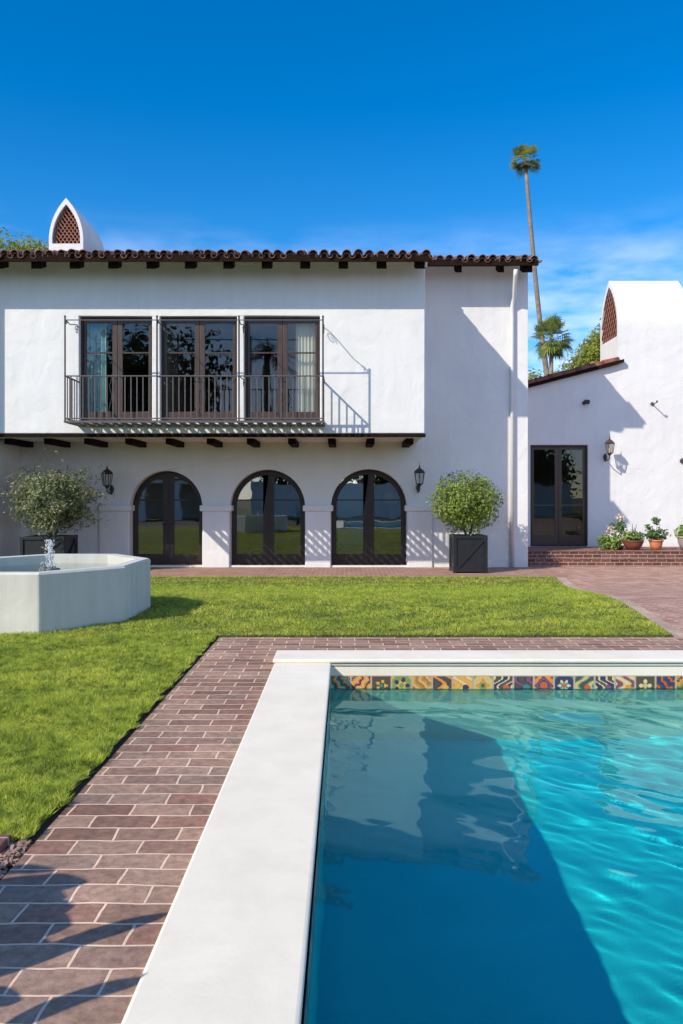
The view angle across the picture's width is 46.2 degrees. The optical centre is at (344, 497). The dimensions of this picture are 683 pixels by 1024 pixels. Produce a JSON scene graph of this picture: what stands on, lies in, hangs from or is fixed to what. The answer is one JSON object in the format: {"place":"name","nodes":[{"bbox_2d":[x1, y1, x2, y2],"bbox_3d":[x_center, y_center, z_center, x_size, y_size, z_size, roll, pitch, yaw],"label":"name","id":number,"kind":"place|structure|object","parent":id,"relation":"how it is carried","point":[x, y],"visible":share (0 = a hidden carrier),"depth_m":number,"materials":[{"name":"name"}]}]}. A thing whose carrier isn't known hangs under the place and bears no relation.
{"place":"outdoors","nodes":[
{"label":"outdoors","id":0,"kind":"place"},
{"bbox_2d":[0,838,31,879],"bbox_3d":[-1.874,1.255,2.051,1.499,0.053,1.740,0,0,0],"label":"bark mulch","id":1,"kind":"object","parent":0,"point":[12,854],"visible":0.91,"depth_m":2.80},
{"bbox_2d":[0,834,10,852],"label":"edging brick","id":2,"kind":"object","parent":1,"relation":"on","point":[5,840],"visible":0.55,"depth_m":2.85,"materials":[{"name":"red brick"}]},
{"bbox_2d":[27,638,217,846],"bbox_3d":[0.887,1.312,5.075,4.146,0.100,4.350,0,0,0],"label":"soil edge","id":3,"kind":"object","parent":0,"point":[56,814],"visible":0.1,"depth_m":3.82,"materials":[{"name":"black soil"}]},
{"bbox_2d":[0,575,672,842],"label":"lawn","id":4,"kind":"structure","parent":0,"point":[234,633],"depth_m":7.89,"materials":[{"name":"plant"}]},
{"bbox_2d":[0,539,149,633],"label":"octagonal fountain","id":5,"kind":"object","parent":4,"relation":"on","point":[49,591],"visible":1,"depth_m":7.70,"materials":[{"name":"paint"}]},
{"bbox_2d":[0,637,682,1023],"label":"brick path","id":6,"kind":"structure","parent":0,"point":[90,881],"depth_m":2.91,"materials":[{"name":"brown brick"}]},
{"bbox_2d":[0,0,682,482],"label":"sky","id":7,"kind":"structure","parent":0,"point":[170,125],"materials":[{"name":"blue"}]},
{"bbox_2d":[338,545,362,548],"bbox_3d":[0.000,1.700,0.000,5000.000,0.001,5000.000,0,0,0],"label":"ground","id":8,"kind":"structure","parent":0,"point":[350,546],"depth_m":27.76,"materials":[{"name":"green plant"}]},
{"bbox_2d":[0,227,48,250],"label":"leafy tree","id":9,"kind":"object","parent":8,"relation":"on","point":[14,245],"visible":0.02,"depth_m":35.16,"materials":[{"name":"green plant"}]},
{"bbox_2d":[0,199,682,566],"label":"house","id":10,"kind":"structure","parent":8,"relation":"on","point":[204,441],"depth_m":19.10,"materials":[{"name":"white paint"}]},
{"bbox_2d":[87,324,106,411],"bbox_3d":[-5.475,-2.750,17.560,0.502,2.200,0.090,0,0,0],"label":"curtain","id":11,"kind":"object","parent":10,"relation":"hanging from","point":[96,342],"visible":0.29,"depth_m":17.55,"materials":[{"name":"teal fabric"}]},
{"bbox_2d":[101,466,113,494],"bbox_3d":[-5.563,-0.453,18.847,0.294,0.756,0.576,0,0,0],"label":"wall lantern","id":12,"kind":"object","parent":10,"relation":"attached to","point":[108,472],"depth_m":18.69,"materials":[{"name":"metal"}]},
{"bbox_2d":[81,318,151,419],"bbox_3d":[-4.934,-2.780,17.370,1.561,2.259,0.100,0,0,0],"label":"balcony door","id":13,"kind":"structure","parent":10,"relation":"in","point":[117,352],"depth_m":17.35,"materials":[{"name":"brown wood"}]},
{"bbox_2d":[133,472,201,563],"bbox_3d":[-4.274,0.482,19.370,1.710,2.245,0.141,0,0,0],"label":"french door","id":14,"kind":"structure","parent":10,"relation":"in","point":[168,556],"depth_m":19.37,"materials":[{"name":"brown metal"}]},
{"bbox_2d":[162,318,236,419],"bbox_3d":[-3.150,-2.780,17.370,1.647,2.259,0.100,0,0,0],"label":"balcony door","id":15,"kind":"structure","parent":10,"relation":"in","point":[199,352],"depth_m":17.35,"materials":[{"name":"brown wood"}]},
{"bbox_2d":[232,470,304,563],"bbox_3d":[-1.850,0.467,19.370,1.770,2.275,0.141,0,0,0],"label":"french door","id":16,"kind":"structure","parent":10,"relation":"in","point":[268,556],"depth_m":19.37,"materials":[{"name":"brown metal"}]},
{"bbox_2d":[245,318,319,419],"bbox_3d":[-1.354,-2.780,17.370,1.626,2.259,0.100,0,0,0],"label":"balcony door","id":17,"kind":"structure","parent":10,"relation":"in","point":[282,352],"depth_m":17.35,"materials":[{"name":"brown wood"}]},
{"bbox_2d":[296,324,314,411],"bbox_3d":[-0.847,-2.750,17.560,0.465,2.200,0.090,0,0,0],"label":"curtain","id":18,"kind":"object","parent":10,"relation":"hanging from","point":[305,365],"visible":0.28,"depth_m":17.56,"materials":[{"name":"beige fabric"}]},
{"bbox_2d":[332,470,405,563],"bbox_3d":[0.573,0.462,19.370,1.790,2.285,0.141,0,0,0],"label":"french door","id":19,"kind":"structure","parent":10,"relation":"in","point":[368,556],"depth_m":19.37,"materials":[{"name":"brown metal"}]},
{"bbox_2d":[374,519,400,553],"bbox_3d":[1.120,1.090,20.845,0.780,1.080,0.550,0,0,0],"label":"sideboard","id":20,"kind":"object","parent":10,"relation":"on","point":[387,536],"visible":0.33,"depth_m":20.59,"materials":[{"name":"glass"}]},
{"bbox_2d":[414,462,424,492],"bbox_3d":[1.743,-0.483,18.858,0.280,0.720,0.548,0,0,0],"label":"wall lantern","id":21,"kind":"object","parent":10,"relation":"attached to","point":[419,470],"depth_m":18.69,"materials":[{"name":"metal"}]},
{"bbox_2d":[530,445,586,545],"bbox_3d":[5.758,-0.058,21.590,1.537,2.725,0.140,0,0,0],"label":"wing door","id":22,"kind":"structure","parent":10,"relation":"in","point":[558,539],"depth_m":21.59,"materials":[{"name":"brown metal"}]},
{"bbox_2d":[582,400,589,404],"bbox_3d":[6.449,-2.562,21.396,0.126,0.142,0.237,0,0,-14],"label":"wall spotlight","id":23,"kind":"object","parent":10,"relation":"attached to","point":[584,402],"depth_m":21.32,"materials":[{"name":"metal"}]},
{"bbox_2d":[603,435,614,461],"bbox_3d":[6.987,-1.334,21.258,0.280,0.720,0.548,0,0,0],"label":"wall lantern","id":24,"kind":"object","parent":10,"relation":"attached to","point":[609,441],"depth_m":21.11,"materials":[{"name":"metal"}]},
{"bbox_2d":[338,483,362,544],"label":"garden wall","id":25,"kind":"structure","parent":8,"relation":"on","point":[350,522],"depth_m":29.00,"materials":[{"name":"clear glass"}]},
{"bbox_2d":[341,473,362,482],"bbox_3d":[0.571,-1.115,31.117,4.027,5.561,2.628,0,0,-27],"label":"tree","id":26,"kind":"object","parent":8,"relation":"on","point":[358,479],"visible":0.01,"depth_m":30.88,"materials":[{"name":"green plant"}]},
{"bbox_2d":[121,650,682,1023],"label":"swimming pool","id":27,"kind":"structure","parent":8,"relation":"in","point":[231,945],"depth_m":2.97,"materials":[{"name":"paint"}]},
{"bbox_2d":[302,688,682,1023],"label":"pool water","id":28,"kind":"structure","parent":27,"relation":"in","point":[503,856],"depth_m":3.16,"materials":[{"name":"blue liquid"}]},
{"bbox_2d":[509,143,548,375],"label":"fan palm","id":29,"kind":"object","parent":8,"relation":"on","point":[526,164],"visible":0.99,"depth_m":61.85,"materials":[{"name":"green plant"}]},
{"bbox_2d":[528,367,547,379],"bbox_3d":[8.566,-1.934,33.985,3.974,7.296,3.535,0,0,0],"label":"leafy tree","id":30,"kind":"object","parent":8,"relation":"on","point":[534,376],"depth_m":33.69,"materials":[{"name":"green plant"}]},
{"bbox_2d":[530,312,574,373],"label":"fan palm","id":31,"kind":"object","parent":8,"relation":"on","point":[552,346],"visible":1,"depth_m":57.79,"materials":[{"name":"green plant"}]},
{"bbox_2d":[551,318,600,372],"bbox_3d":[10.905,-2.977,34.077,4.104,9.384,3.778,0,0,0],"label":"leafy tree","id":32,"kind":"object","parent":8,"relation":"on","point":[590,352],"visible":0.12,"depth_m":33.47,"materials":[{"name":"green plant"}]},
{"bbox_2d":[528,547,682,565],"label":"brick steps","id":33,"kind":"structure","parent":8,"relation":"on","point":[589,556],"depth_m":19.60,"materials":[{"name":"red brick"}]},
{"bbox_2d":[622,540,643,549],"bbox_3d":[7.254,1.183,20.150,0.518,0.244,0.513,0,0,0],"label":"clay bowl","id":34,"kind":"object","parent":33,"relation":"on","point":[632,545],"visible":0.92,"depth_m":19.97,"materials":[{"name":"ceramic"}]},
{"bbox_2d":[622,524,644,540],"bbox_3d":[7.248,0.895,20.143,0.588,0.508,0.381,0,0,0],"label":"rosette succulent","id":35,"kind":"object","parent":34,"relation":"in","point":[633,536],"visible":0.98,"depth_m":20.07,"materials":[{"name":"green plant"}]},
{"bbox_2d":[649,539,663,549],"bbox_3d":[7.833,1.178,20.150,0.368,0.254,0.364,0,0,0],"label":"terracotta pot","id":36,"kind":"object","parent":33,"relation":"on","point":[655,544],"visible":0.98,"depth_m":20.03,"materials":[{"name":"ceramic"}]},
{"bbox_2d":[643,517,670,540],"bbox_3d":[7.824,0.792,20.133,0.698,0.638,0.464,0,0,0],"label":"jade plant","id":37,"kind":"object","parent":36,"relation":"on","point":[652,534],"visible":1,"depth_m":20.10,"materials":[{"name":"green plant"}]},
{"bbox_2d":[676,536,682,549],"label":"grey pot","id":38,"kind":"object","parent":33,"relation":"on","point":[680,540],"visible":0.91,"depth_m":20.08,"materials":[{"name":"ceramic"}]},
{"bbox_2d":[674,524,682,536],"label":"leafy pot plant","id":39,"kind":"object","parent":38,"relation":"in","point":[680,531],"visible":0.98,"depth_m":20.13,"materials":[{"name":"green plant"}]},
{"bbox_3d":[6.977,1.258,20.450,0.308,0.094,0.305,0,0,0],"label":"plain clay pot","id":40,"kind":"object","parent":33,"relation":"on","visible":0},
{"bbox_2d":[603,514,627,543],"bbox_3d":[6.926,0.839,20.451,0.607,0.890,0.546,0,0,0],"label":"flowering plant","id":41,"kind":"object","parent":40,"relation":"in","point":[616,530],"visible":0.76,"depth_m":20.39,"materials":[{"name":"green plant"}]},
{"bbox_2d":[150,566,569,576],"bbox_3d":[-3.620,1.750,18.175,16.760,0.200,3.150,0,0,0],"label":"terrace strip","id":42,"kind":"object","parent":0,"point":[535,571],"visible":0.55,"depth_m":17.72,"materials":[{"name":"brick"}]},
{"bbox_2d":[20,535,77,554],"bbox_3d":[-6.500,1.240,17.600,0.950,0.820,0.900,0,0,0],"label":"wooden planter","id":43,"kind":"object","parent":42,"relation":"on","point":[34,544],"visible":0.48,"depth_m":17.18,"materials":[{"name":"paint"}]},
{"bbox_2d":[0,448,114,549],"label":"olive shrub","id":44,"kind":"object","parent":43,"relation":"in","point":[52,500],"visible":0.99,"depth_m":17.33,"materials":[{"name":"green plant"}]},
{"bbox_2d":[449,534,487,572],"bbox_3d":[2.752,1.235,17.900,0.750,0.830,0.750,0,0,0],"label":"wooden planter","id":45,"kind":"object","parent":42,"relation":"on","point":[468,553],"visible":0.96,"depth_m":17.55,"materials":[{"name":"paint"}]},
{"bbox_2d":[426,469,506,534],"bbox_3d":[2.698,0.113,17.894,1.713,1.535,1.601,0,0,-45],"label":"round shrub","id":46,"kind":"object","parent":45,"relation":"in","point":[470,503],"visible":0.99,"depth_m":17.62,"materials":[{"name":"green plant"}]},
{"bbox_2d":[543,566,682,632],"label":"brick terrace","id":47,"kind":"structure","parent":0,"point":[657,591],"depth_m":15.23,"materials":[{"name":"brick"}]},
{"bbox_2d":[556,577,682,636],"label":"paved border","id":48,"kind":"object","parent":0,"point":[673,631],"visible":0.3,"depth_m":8.78,"materials":[{"name":"grey concrete"}]},
{"bbox_3d":[6.675,1.253,20.100,0.288,0.104,0.285,0,0,0],"label":"small clay pot","id":49,"kind":"object","parent":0,"visible":0},
{"bbox_2d":[597,528,621,549],"bbox_3d":[6.639,1.063,20.121,0.573,0.617,0.557,0,0,-35],"label":"succulent","id":50,"kind":"object","parent":49,"relation":"in","point":[604,541],"visible":0.98,"depth_m":20.01,"materials":[{"name":"green plant"}]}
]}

